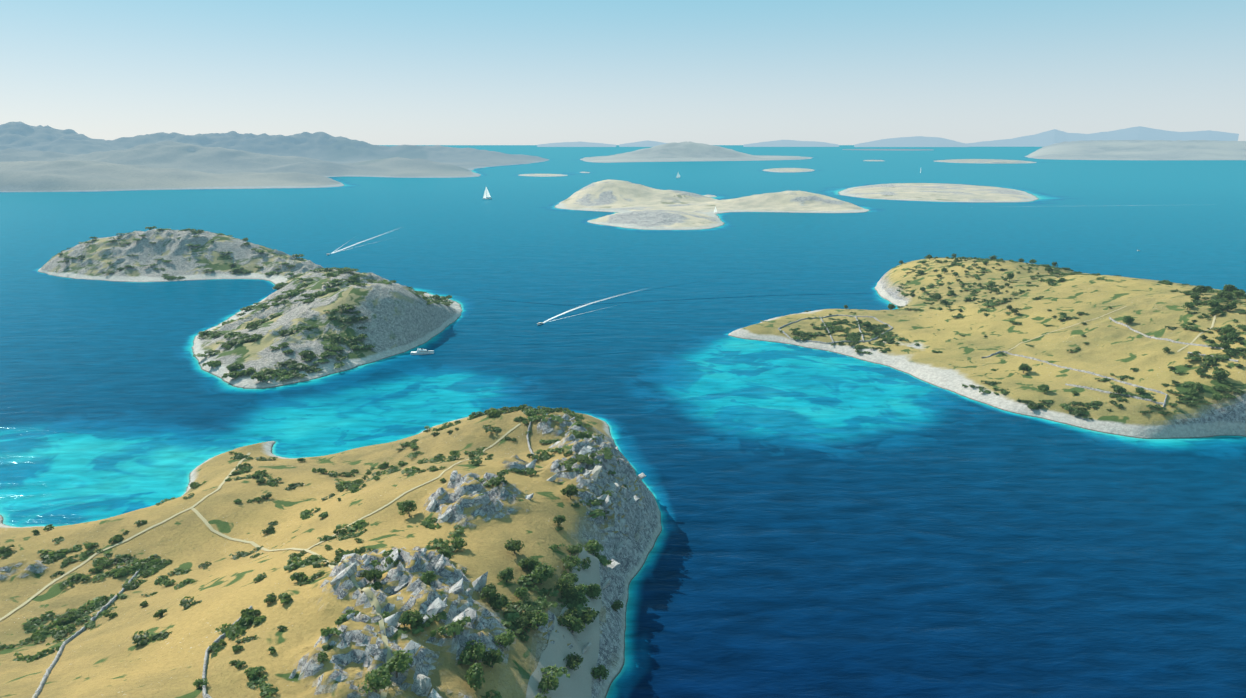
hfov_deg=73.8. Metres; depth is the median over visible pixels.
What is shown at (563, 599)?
shrub
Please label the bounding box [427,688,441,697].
rock slab
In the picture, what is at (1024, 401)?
shrub
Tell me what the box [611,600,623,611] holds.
tree
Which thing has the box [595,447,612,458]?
shrub
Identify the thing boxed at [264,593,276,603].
bush
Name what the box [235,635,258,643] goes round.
shrub
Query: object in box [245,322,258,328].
bush
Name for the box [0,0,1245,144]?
sky
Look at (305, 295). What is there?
shrub
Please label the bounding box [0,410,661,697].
island
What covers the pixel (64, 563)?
shrub
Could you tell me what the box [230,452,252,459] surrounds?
shrub
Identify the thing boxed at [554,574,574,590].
tree
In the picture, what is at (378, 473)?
shrub
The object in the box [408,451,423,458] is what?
shrub
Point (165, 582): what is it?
bush
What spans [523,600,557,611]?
shrub
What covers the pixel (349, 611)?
bush
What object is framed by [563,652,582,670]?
tree
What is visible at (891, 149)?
islet
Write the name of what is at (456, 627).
shrub
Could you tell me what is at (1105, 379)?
shrub
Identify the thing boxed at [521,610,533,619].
tree
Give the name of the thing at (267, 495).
bush
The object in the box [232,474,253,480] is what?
shrub
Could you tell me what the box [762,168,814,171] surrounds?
islet
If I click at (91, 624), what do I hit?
shrub
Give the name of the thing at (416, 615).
tree
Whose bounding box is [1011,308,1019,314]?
tree
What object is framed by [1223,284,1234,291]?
tree
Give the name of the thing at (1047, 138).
range
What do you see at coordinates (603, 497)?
rock slab
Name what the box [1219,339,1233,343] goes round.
shrub
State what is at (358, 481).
shrub
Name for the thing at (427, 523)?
shrub
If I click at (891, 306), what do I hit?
tree
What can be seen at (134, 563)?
shrub
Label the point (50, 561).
shrub
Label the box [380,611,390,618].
bush
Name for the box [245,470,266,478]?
shrub
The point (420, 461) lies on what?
shrub
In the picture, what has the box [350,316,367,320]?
bush
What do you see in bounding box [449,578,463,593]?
rock slab
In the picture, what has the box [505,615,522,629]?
shrub
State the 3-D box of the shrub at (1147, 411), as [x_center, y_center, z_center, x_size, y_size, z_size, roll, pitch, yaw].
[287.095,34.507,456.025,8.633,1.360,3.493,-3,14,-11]
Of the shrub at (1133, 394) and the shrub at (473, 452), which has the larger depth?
the shrub at (1133, 394)
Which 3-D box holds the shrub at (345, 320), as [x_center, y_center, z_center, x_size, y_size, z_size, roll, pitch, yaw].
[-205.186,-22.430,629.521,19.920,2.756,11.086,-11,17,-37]
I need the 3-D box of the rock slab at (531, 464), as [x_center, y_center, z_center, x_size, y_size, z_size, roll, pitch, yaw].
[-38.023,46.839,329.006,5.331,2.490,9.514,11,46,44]
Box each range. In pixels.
[537,142,615,146]
[619,140,665,146]
[743,140,838,146]
[854,136,968,146]
[966,126,1238,146]
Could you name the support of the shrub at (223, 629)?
on the island at (106, 658)
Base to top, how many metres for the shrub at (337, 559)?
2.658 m
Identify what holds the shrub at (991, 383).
on the island at (1154, 308)
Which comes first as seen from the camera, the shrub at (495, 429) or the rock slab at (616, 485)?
the rock slab at (616, 485)
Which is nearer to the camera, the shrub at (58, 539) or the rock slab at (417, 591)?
the rock slab at (417, 591)
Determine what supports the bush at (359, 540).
on the island at (106, 658)
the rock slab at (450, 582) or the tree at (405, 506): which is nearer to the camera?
the rock slab at (450, 582)
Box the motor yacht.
[411,348,433,354]
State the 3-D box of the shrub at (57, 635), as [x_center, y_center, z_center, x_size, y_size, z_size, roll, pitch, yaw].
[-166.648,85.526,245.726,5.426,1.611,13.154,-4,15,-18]
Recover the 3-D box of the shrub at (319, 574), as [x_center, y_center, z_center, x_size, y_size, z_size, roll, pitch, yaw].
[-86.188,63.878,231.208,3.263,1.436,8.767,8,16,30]
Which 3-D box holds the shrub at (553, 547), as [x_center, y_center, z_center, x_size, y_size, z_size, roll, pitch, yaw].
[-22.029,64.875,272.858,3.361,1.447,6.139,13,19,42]
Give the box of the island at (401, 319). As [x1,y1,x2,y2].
[38,229,461,388]
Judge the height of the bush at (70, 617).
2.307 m
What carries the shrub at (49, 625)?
on the island at (106, 658)
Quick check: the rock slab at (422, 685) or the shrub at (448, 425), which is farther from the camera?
the shrub at (448, 425)
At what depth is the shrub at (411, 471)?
330.22 m
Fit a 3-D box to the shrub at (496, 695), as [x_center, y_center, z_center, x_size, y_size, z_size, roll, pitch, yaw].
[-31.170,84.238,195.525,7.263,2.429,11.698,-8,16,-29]
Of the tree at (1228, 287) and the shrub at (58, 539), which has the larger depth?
the tree at (1228, 287)
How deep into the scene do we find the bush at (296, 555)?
255.83 m
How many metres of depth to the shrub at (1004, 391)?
506.41 m
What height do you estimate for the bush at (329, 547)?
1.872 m
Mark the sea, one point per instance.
(834, 525)
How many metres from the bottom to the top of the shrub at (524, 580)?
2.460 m
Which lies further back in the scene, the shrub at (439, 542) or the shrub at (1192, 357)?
the shrub at (1192, 357)
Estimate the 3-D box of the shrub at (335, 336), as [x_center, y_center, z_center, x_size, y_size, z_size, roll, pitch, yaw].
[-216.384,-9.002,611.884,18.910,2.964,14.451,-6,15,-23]
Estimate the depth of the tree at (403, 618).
206.47 m
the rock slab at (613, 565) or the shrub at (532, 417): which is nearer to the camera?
the rock slab at (613, 565)
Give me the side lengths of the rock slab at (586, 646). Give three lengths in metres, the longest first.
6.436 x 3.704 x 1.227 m
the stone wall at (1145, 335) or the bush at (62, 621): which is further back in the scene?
the stone wall at (1145, 335)
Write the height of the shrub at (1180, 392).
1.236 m
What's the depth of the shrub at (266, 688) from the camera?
183.21 m
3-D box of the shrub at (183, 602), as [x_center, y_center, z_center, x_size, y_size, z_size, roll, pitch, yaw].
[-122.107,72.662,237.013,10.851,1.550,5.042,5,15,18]
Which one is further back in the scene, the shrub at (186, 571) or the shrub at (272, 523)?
the shrub at (272, 523)
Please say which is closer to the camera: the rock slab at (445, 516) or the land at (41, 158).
the rock slab at (445, 516)
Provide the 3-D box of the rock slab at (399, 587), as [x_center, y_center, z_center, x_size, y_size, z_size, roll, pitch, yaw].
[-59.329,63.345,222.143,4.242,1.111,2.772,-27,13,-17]
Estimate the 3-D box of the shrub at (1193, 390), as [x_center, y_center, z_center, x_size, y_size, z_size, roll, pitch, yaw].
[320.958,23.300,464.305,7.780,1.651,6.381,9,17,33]
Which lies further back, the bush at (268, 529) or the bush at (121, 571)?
the bush at (268, 529)
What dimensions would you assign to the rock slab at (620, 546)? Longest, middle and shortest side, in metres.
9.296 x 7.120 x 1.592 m
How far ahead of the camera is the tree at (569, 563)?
265.40 m
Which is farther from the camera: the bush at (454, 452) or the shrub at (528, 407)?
the shrub at (528, 407)
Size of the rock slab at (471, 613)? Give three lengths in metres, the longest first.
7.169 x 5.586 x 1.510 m
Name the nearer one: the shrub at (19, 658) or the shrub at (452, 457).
the shrub at (19, 658)
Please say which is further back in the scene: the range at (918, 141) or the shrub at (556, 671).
the range at (918, 141)
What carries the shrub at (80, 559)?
on the island at (106, 658)
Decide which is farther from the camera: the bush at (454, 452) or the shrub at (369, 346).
the shrub at (369, 346)
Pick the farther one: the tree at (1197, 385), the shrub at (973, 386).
the shrub at (973, 386)
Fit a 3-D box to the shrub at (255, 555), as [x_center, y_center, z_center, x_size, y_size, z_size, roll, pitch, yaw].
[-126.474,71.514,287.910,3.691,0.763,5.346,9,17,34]
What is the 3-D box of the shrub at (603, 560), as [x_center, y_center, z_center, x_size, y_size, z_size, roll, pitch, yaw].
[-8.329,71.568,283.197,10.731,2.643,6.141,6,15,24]
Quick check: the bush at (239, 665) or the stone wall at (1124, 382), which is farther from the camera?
the stone wall at (1124, 382)
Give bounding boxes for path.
[0,453,249,620]
[190,508,390,697]
[306,423,520,549]
[1004,306,1126,352]
[1177,315,1215,351]
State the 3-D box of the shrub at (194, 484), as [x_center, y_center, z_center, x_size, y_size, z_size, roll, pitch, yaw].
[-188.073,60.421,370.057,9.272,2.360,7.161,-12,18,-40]
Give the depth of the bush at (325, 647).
193.59 m
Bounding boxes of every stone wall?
[32,569,139,697]
[202,606,252,697]
[526,421,535,459]
[778,314,892,343]
[819,316,833,342]
[855,315,863,341]
[982,351,1003,357]
[1004,351,1167,406]
[1065,384,1165,404]
[1109,317,1222,348]
[1188,352,1237,361]
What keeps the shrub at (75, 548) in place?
on the island at (106, 658)
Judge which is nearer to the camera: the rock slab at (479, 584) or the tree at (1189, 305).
the rock slab at (479, 584)
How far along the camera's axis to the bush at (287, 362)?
566.84 m
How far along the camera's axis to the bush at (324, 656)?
188.98 m
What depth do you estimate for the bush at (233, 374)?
550.63 m
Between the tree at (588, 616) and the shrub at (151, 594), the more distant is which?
the shrub at (151, 594)
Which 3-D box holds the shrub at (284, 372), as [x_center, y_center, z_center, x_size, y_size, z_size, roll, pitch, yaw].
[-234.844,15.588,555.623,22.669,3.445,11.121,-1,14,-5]
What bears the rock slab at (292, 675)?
on the island at (106, 658)
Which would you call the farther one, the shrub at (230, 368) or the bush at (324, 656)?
the shrub at (230, 368)
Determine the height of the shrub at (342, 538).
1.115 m
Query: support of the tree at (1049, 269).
on the island at (1154, 308)
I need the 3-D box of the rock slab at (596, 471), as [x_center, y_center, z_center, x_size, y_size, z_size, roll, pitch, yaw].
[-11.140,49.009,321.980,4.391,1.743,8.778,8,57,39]
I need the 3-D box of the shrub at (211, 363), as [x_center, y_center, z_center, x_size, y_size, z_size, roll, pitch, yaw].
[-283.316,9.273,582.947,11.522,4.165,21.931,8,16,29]
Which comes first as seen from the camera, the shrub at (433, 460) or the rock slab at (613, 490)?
the rock slab at (613, 490)
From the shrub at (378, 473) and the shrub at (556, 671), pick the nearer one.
the shrub at (556, 671)
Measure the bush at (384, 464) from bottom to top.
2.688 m
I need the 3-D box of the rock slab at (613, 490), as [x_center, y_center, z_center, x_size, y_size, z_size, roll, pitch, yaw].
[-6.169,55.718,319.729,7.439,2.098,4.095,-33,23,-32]
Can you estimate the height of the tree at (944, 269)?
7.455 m
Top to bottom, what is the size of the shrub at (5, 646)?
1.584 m
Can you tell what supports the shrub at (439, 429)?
on the island at (106, 658)
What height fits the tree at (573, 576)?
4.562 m
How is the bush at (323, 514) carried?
on the island at (106, 658)
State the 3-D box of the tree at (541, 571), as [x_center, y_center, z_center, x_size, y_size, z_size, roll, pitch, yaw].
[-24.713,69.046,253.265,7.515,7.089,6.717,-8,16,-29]
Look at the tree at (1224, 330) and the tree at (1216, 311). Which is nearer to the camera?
the tree at (1224, 330)
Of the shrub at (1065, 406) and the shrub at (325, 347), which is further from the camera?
the shrub at (325, 347)
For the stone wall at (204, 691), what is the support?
on the island at (106, 658)
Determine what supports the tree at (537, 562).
on the island at (106, 658)
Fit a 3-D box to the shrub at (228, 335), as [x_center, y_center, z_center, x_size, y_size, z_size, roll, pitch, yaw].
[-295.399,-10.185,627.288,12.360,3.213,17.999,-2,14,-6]
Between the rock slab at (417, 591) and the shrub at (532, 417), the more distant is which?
the shrub at (532, 417)
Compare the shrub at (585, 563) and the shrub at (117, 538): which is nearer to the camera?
the shrub at (585, 563)
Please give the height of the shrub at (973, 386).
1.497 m
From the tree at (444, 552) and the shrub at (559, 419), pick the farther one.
the shrub at (559, 419)
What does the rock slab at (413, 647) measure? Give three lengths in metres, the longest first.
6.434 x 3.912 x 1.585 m
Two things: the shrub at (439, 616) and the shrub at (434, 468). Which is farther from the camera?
the shrub at (434, 468)
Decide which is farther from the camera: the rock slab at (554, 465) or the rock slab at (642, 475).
the rock slab at (642, 475)
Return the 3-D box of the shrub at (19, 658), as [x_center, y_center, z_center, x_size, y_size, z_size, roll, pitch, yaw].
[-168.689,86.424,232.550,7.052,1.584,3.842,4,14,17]
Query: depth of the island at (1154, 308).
568.71 m
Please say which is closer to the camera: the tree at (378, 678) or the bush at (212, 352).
the tree at (378, 678)
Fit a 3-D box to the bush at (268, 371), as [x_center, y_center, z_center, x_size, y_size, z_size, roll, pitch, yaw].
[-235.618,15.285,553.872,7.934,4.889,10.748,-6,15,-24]
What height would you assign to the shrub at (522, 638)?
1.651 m
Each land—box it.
[0,121,548,191]
[580,141,812,162]
[1025,140,1245,159]
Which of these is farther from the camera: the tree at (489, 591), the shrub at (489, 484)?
the shrub at (489, 484)
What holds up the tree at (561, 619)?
on the island at (106, 658)
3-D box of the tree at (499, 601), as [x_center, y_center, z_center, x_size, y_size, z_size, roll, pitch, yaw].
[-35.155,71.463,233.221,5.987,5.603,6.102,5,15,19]
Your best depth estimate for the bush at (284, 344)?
589.05 m
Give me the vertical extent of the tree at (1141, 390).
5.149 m
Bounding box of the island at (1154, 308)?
[728,258,1245,438]
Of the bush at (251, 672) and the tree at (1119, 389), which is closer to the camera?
the bush at (251, 672)
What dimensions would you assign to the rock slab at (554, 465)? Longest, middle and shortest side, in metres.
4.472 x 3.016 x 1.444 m
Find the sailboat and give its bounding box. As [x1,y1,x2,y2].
[483,187,491,198]
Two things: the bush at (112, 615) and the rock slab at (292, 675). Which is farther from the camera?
the bush at (112, 615)
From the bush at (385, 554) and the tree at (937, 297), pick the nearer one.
the bush at (385, 554)
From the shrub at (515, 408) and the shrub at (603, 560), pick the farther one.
the shrub at (515, 408)
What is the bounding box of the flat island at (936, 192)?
[838,183,1038,202]
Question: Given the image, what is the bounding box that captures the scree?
[526,544,601,697]
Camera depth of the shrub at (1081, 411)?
467.35 m
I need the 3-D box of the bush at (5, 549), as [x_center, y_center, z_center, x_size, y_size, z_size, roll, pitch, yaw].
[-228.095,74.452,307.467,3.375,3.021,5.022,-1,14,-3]
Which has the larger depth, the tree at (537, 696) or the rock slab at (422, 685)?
the tree at (537, 696)
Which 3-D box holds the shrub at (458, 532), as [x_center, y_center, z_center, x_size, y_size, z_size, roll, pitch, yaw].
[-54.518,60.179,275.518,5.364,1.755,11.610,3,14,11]
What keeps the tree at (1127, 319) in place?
on the island at (1154, 308)
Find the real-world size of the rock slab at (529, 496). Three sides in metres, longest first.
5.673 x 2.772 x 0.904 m
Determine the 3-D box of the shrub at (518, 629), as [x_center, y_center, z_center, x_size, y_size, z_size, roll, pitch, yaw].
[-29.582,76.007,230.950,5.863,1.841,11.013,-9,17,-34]
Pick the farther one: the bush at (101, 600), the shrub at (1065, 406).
the shrub at (1065, 406)
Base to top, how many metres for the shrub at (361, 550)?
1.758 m
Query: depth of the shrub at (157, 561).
294.97 m
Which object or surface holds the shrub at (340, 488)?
on the island at (106, 658)
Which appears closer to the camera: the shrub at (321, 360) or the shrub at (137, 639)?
the shrub at (137, 639)
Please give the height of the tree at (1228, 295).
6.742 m
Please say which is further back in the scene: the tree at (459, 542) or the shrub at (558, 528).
the shrub at (558, 528)
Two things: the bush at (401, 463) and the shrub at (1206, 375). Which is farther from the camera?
the shrub at (1206, 375)
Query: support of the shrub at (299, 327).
on the island at (401, 319)
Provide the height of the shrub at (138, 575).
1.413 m
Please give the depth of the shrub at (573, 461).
330.56 m
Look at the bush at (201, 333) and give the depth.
664.70 m
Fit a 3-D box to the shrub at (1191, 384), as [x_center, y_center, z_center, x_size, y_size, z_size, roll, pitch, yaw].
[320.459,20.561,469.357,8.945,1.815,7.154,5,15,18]
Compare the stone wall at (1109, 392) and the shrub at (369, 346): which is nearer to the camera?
the stone wall at (1109, 392)
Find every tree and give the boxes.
[357,666,391,694]
[359,570,373,580]
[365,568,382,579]
[381,650,412,677]
[382,554,398,567]
[398,500,416,516]
[399,611,410,626]
[401,609,421,626]
[421,571,436,585]
[437,548,451,558]
[450,536,466,548]
[459,639,485,664]
[465,663,484,690]
[479,583,496,599]
[482,648,504,667]
[488,593,509,611]
[493,629,515,647]
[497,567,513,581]
[504,538,524,553]
[513,616,528,627]
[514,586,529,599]
[518,557,535,570]
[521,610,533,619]
[529,562,553,583]
[529,610,548,629]
[533,559,539,568]
[534,693,546,697]
[538,673,558,693]
[553,515,565,523]
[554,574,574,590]
[556,614,567,626]
[559,583,574,597]
[560,484,578,498]
[562,554,581,571]
[563,607,583,623]
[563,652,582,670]
[564,614,584,632]
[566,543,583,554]
[568,573,578,582]
[571,592,589,605]
[573,583,587,595]
[578,607,596,624]
[584,539,603,553]
[585,583,601,598]
[591,664,608,680]
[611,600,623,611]
[887,303,895,309]
[933,294,940,299]
[941,267,947,273]
[1005,272,1014,280]
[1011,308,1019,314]
[1018,363,1031,372]
[1037,384,1049,392]
[1044,267,1052,272]
[1113,386,1124,393]
[1122,315,1134,323]
[1135,387,1145,394]
[1162,347,1169,352]
[1181,302,1193,309]
[1190,294,1200,299]
[1193,382,1203,390]
[1196,285,1207,293]
[1208,300,1219,307]
[1211,308,1220,314]
[1212,369,1230,379]
[1212,394,1222,400]
[1219,342,1230,349]
[1220,335,1227,339]
[1221,326,1234,334]
[1222,304,1234,310]
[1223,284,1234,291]
[1223,291,1232,297]
[1225,332,1237,340]
[1230,301,1236,308]
[1232,290,1245,295]
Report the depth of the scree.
236.79 m
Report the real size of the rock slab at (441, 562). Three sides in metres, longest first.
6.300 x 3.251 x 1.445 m
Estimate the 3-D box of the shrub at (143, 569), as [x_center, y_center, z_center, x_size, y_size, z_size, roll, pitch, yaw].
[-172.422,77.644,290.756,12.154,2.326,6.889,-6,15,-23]
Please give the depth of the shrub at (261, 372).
549.40 m
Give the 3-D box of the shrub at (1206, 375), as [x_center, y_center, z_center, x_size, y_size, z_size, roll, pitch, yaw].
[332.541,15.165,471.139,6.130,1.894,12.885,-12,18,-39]
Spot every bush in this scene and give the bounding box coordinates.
[0,545,14,553]
[0,550,11,557]
[43,524,53,530]
[53,618,66,625]
[66,614,76,622]
[71,608,83,613]
[84,542,97,548]
[88,566,102,571]
[96,595,105,604]
[99,560,112,566]
[104,612,117,617]
[113,557,122,561]
[116,567,126,576]
[129,563,142,570]
[134,520,146,524]
[139,600,148,606]
[153,609,167,617]
[159,579,175,586]
[193,678,208,687]
[197,331,208,335]
[204,350,219,354]
[222,370,245,378]
[223,345,233,348]
[229,659,240,664]
[231,362,243,367]
[232,645,243,651]
[235,661,245,668]
[240,307,251,310]
[240,608,259,617]
[244,666,265,678]
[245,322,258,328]
[245,367,255,373]
[251,333,262,339]
[251,374,273,381]
[253,572,266,582]
[255,249,264,253]
[258,304,269,308]
[260,526,274,533]
[261,493,271,498]
[264,271,275,274]
[264,368,274,373]
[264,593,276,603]
[267,646,275,653]
[274,359,296,366]
[275,282,286,286]
[277,625,287,630]
[278,330,293,334]
[278,342,288,346]
[278,593,292,603]
[282,349,293,353]
[285,291,299,296]
[287,363,307,368]
[288,553,303,557]
[290,572,307,581]
[292,254,303,257]
[297,278,312,280]
[298,350,314,355]
[302,355,316,358]
[302,357,312,361]
[317,468,327,473]
[317,652,328,661]
[318,511,327,517]
[322,645,334,650]
[324,544,332,550]
[325,288,339,291]
[333,529,346,533]
[334,614,347,625]
[337,304,355,310]
[346,609,358,615]
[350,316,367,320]
[350,345,363,349]
[354,538,363,542]
[356,334,367,339]
[367,582,382,589]
[379,462,388,466]
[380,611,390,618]
[382,549,400,556]
[398,461,407,465]
[449,450,459,454]
[468,459,482,464]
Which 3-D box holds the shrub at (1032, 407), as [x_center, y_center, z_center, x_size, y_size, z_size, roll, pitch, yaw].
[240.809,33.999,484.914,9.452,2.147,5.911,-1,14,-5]
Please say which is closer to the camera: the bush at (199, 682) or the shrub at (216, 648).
the bush at (199, 682)
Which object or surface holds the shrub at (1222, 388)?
on the island at (1154, 308)
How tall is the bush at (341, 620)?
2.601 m
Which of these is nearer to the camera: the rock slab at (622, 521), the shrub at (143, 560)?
the shrub at (143, 560)
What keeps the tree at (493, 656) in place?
on the island at (106, 658)
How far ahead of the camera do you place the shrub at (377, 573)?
221.34 m
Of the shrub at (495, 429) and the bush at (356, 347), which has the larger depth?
the bush at (356, 347)
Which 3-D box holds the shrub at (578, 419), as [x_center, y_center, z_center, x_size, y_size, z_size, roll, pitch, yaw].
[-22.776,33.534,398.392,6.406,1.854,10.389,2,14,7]
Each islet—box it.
[518,174,567,176]
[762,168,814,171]
[842,149,932,150]
[934,159,1035,163]
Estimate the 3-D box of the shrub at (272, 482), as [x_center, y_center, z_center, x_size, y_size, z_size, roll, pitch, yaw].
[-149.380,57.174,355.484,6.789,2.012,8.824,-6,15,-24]
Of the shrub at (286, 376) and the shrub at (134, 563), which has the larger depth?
the shrub at (286, 376)
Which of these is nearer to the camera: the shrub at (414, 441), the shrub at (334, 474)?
the shrub at (334, 474)
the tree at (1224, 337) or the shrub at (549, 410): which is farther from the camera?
the tree at (1224, 337)
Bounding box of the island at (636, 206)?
[555,179,869,229]
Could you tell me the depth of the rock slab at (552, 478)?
316.52 m
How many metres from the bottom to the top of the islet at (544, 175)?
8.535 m
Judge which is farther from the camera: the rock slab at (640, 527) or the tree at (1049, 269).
the tree at (1049, 269)
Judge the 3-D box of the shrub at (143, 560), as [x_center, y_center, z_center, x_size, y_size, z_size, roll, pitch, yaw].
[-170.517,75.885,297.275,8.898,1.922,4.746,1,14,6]
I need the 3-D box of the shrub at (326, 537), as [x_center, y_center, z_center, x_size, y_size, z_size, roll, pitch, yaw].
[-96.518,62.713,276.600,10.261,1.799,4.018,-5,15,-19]
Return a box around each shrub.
[0,644,15,649]
[12,652,30,660]
[16,635,46,645]
[21,610,54,633]
[27,646,60,662]
[30,625,62,637]
[37,548,67,558]
[41,552,66,560]
[42,556,63,564]
[46,612,75,629]
[46,625,70,644]
[49,608,74,621]
[50,571,64,577]
[52,536,64,543]
[58,573,91,589]
[58,614,85,625]
[59,619,84,632]
[60,554,80,567]
[67,541,86,552]
[67,558,84,562]
[76,602,114,616]
[76,606,116,621]
[77,592,123,610]
[81,548,103,554]
[84,620,99,629]
[92,552,112,566]
[92,568,117,581]
[105,555,139,563]
[108,530,128,543]
[113,566,145,577]
[114,562,150,569]
[122,577,147,587]
[124,579,140,589]
[127,562,138,569]
[130,570,150,577]
[131,629,172,644]
[132,558,154,563]
[141,592,157,596]
[143,560,158,575]
[146,554,172,567]
[149,559,170,565]
[154,571,175,584]
[156,564,168,570]
[164,276,183,279]
[173,568,191,575]
[174,578,197,589]
[179,596,201,606]
[182,493,194,498]
[189,481,206,488]
[193,353,210,356]
[197,335,209,339]
[198,561,211,569]
[202,360,220,366]
[208,639,226,658]
[215,623,248,635]
[224,332,240,338]
[225,614,265,640]
[227,366,244,370]
[229,467,248,476]
[229,546,263,559]
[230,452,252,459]
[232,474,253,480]
[235,334,253,337]
[235,462,252,470]
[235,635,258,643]
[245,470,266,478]
[246,497,261,502]
[247,672,278,697]
[250,553,262,557]
[253,369,288,374]
[254,369,282,376]
[256,456,277,460]
[266,477,281,486]
[268,521,277,526]
[269,346,281,349]
[276,368,298,380]
[283,483,303,490]
[284,554,325,570]
[287,555,321,569]
[288,325,309,330]
[297,365,317,369]
[297,371,307,377]
[298,571,326,585]
[299,507,320,519]
[300,293,317,298]
[301,368,322,372]
[312,270,329,271]
[312,551,356,567]
[313,358,329,363]
[316,334,341,338]
[317,533,347,541]
[319,350,337,357]
[320,627,342,636]
[321,493,335,499]
[322,283,338,285]
[323,308,339,311]
[323,343,345,350]
[328,471,354,476]
[329,340,345,342]
[333,361,344,367]
[334,478,351,484]
[334,548,360,554]
[335,336,355,340]
[336,353,346,360]
[336,482,346,491]
[336,519,368,531]
[336,534,353,540]
[338,318,365,322]
[340,267,359,271]
[342,481,360,488]
[348,528,366,537]
[349,483,366,492]
[352,282,366,285]
[353,546,375,553]
[354,475,368,483]
[363,344,375,348]
[366,470,386,481]
[366,560,380,581]
[378,280,391,284]
[384,465,401,473]
[401,466,419,476]
[401,620,432,633]
[408,439,418,446]
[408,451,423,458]
[417,458,427,463]
[420,517,441,528]
[422,611,447,621]
[425,538,451,549]
[426,299,433,304]
[428,456,445,462]
[429,466,446,471]
[430,616,470,636]
[432,427,445,431]
[440,453,460,462]
[442,422,453,427]
[447,524,467,537]
[447,544,460,557]
[463,450,482,455]
[472,409,490,415]
[475,478,508,486]
[480,690,501,697]
[482,425,501,432]
[485,454,493,459]
[487,410,510,417]
[490,469,509,484]
[500,406,520,411]
[501,611,519,624]
[505,600,534,611]
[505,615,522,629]
[508,468,536,474]
[513,416,527,420]
[513,615,525,633]
[514,574,547,586]
[516,625,533,641]
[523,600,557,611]
[525,406,545,410]
[527,409,539,421]
[527,580,540,590]
[532,449,550,460]
[534,588,558,602]
[538,410,548,414]
[538,664,569,677]
[539,439,556,443]
[540,439,559,443]
[541,414,564,422]
[542,407,553,412]
[546,448,564,453]
[548,407,568,411]
[548,543,564,550]
[554,524,563,530]
[555,593,571,602]
[557,569,567,584]
[559,457,579,466]
[560,599,576,606]
[561,461,584,472]
[566,601,586,613]
[570,430,591,437]
[571,500,584,506]
[572,415,581,420]
[576,452,601,464]
[576,557,590,571]
[587,490,613,505]
[589,504,604,517]
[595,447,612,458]
[595,553,610,566]
[969,384,986,388]
[979,388,990,393]
[981,380,1000,384]
[994,300,1008,302]
[999,388,1007,393]
[1016,398,1035,405]
[1027,405,1040,409]
[1039,399,1054,402]
[1059,403,1072,409]
[1060,315,1078,318]
[1069,412,1086,417]
[1074,409,1090,413]
[1091,401,1106,404]
[1095,378,1110,380]
[1109,400,1122,407]
[1110,393,1127,397]
[1116,375,1133,378]
[1121,391,1148,398]
[1138,410,1153,412]
[1153,405,1165,409]
[1169,369,1188,373]
[1171,391,1189,393]
[1175,400,1196,404]
[1180,324,1197,330]
[1181,383,1194,386]
[1184,357,1205,360]
[1186,396,1203,398]
[1187,355,1198,359]
[1189,388,1204,392]
[1196,328,1212,333]
[1197,372,1221,378]
[1198,300,1211,303]
[1202,362,1218,365]
[1203,355,1215,359]
[1216,386,1232,390]
[1217,355,1230,358]
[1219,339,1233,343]
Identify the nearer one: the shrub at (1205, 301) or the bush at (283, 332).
the shrub at (1205, 301)
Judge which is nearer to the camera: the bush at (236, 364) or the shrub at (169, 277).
the bush at (236, 364)
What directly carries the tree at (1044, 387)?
on the island at (1154, 308)
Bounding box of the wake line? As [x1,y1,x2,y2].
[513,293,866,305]
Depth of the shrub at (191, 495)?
341.59 m
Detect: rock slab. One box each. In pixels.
[289,668,295,678]
[312,662,323,674]
[330,562,356,584]
[337,612,355,626]
[340,553,355,561]
[363,557,369,567]
[381,549,398,570]
[384,611,402,626]
[394,581,407,590]
[403,640,420,657]
[411,588,421,596]
[413,674,431,696]
[420,615,428,623]
[424,597,447,618]
[426,500,436,511]
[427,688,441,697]
[435,554,445,572]
[438,508,452,521]
[444,614,452,625]
[445,578,454,586]
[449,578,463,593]
[450,470,457,480]
[453,611,466,626]
[465,608,477,624]
[472,572,487,591]
[525,493,533,499]
[526,459,536,468]
[546,473,556,481]
[551,460,559,469]
[578,446,592,454]
[582,642,591,653]
[591,465,601,481]
[591,505,603,520]
[596,494,606,501]
[601,494,610,509]
[601,578,610,588]
[606,559,619,572]
[608,487,615,494]
[610,482,620,492]
[614,539,625,554]
[620,518,626,530]
[629,495,639,507]
[634,532,640,542]
[637,472,645,478]
[637,524,643,531]
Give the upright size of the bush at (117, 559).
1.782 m
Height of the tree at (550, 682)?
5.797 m
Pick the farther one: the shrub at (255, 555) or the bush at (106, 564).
the bush at (106, 564)
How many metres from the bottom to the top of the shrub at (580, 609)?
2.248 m
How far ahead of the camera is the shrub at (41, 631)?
250.59 m
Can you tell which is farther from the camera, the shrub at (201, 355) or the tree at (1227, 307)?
the shrub at (201, 355)
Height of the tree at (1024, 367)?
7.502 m
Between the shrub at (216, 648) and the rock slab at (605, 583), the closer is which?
the shrub at (216, 648)
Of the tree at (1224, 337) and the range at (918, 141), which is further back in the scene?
the range at (918, 141)
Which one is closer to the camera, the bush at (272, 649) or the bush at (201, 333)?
the bush at (272, 649)
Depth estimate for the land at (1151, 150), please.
9550.26 m
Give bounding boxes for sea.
[0,145,1245,697]

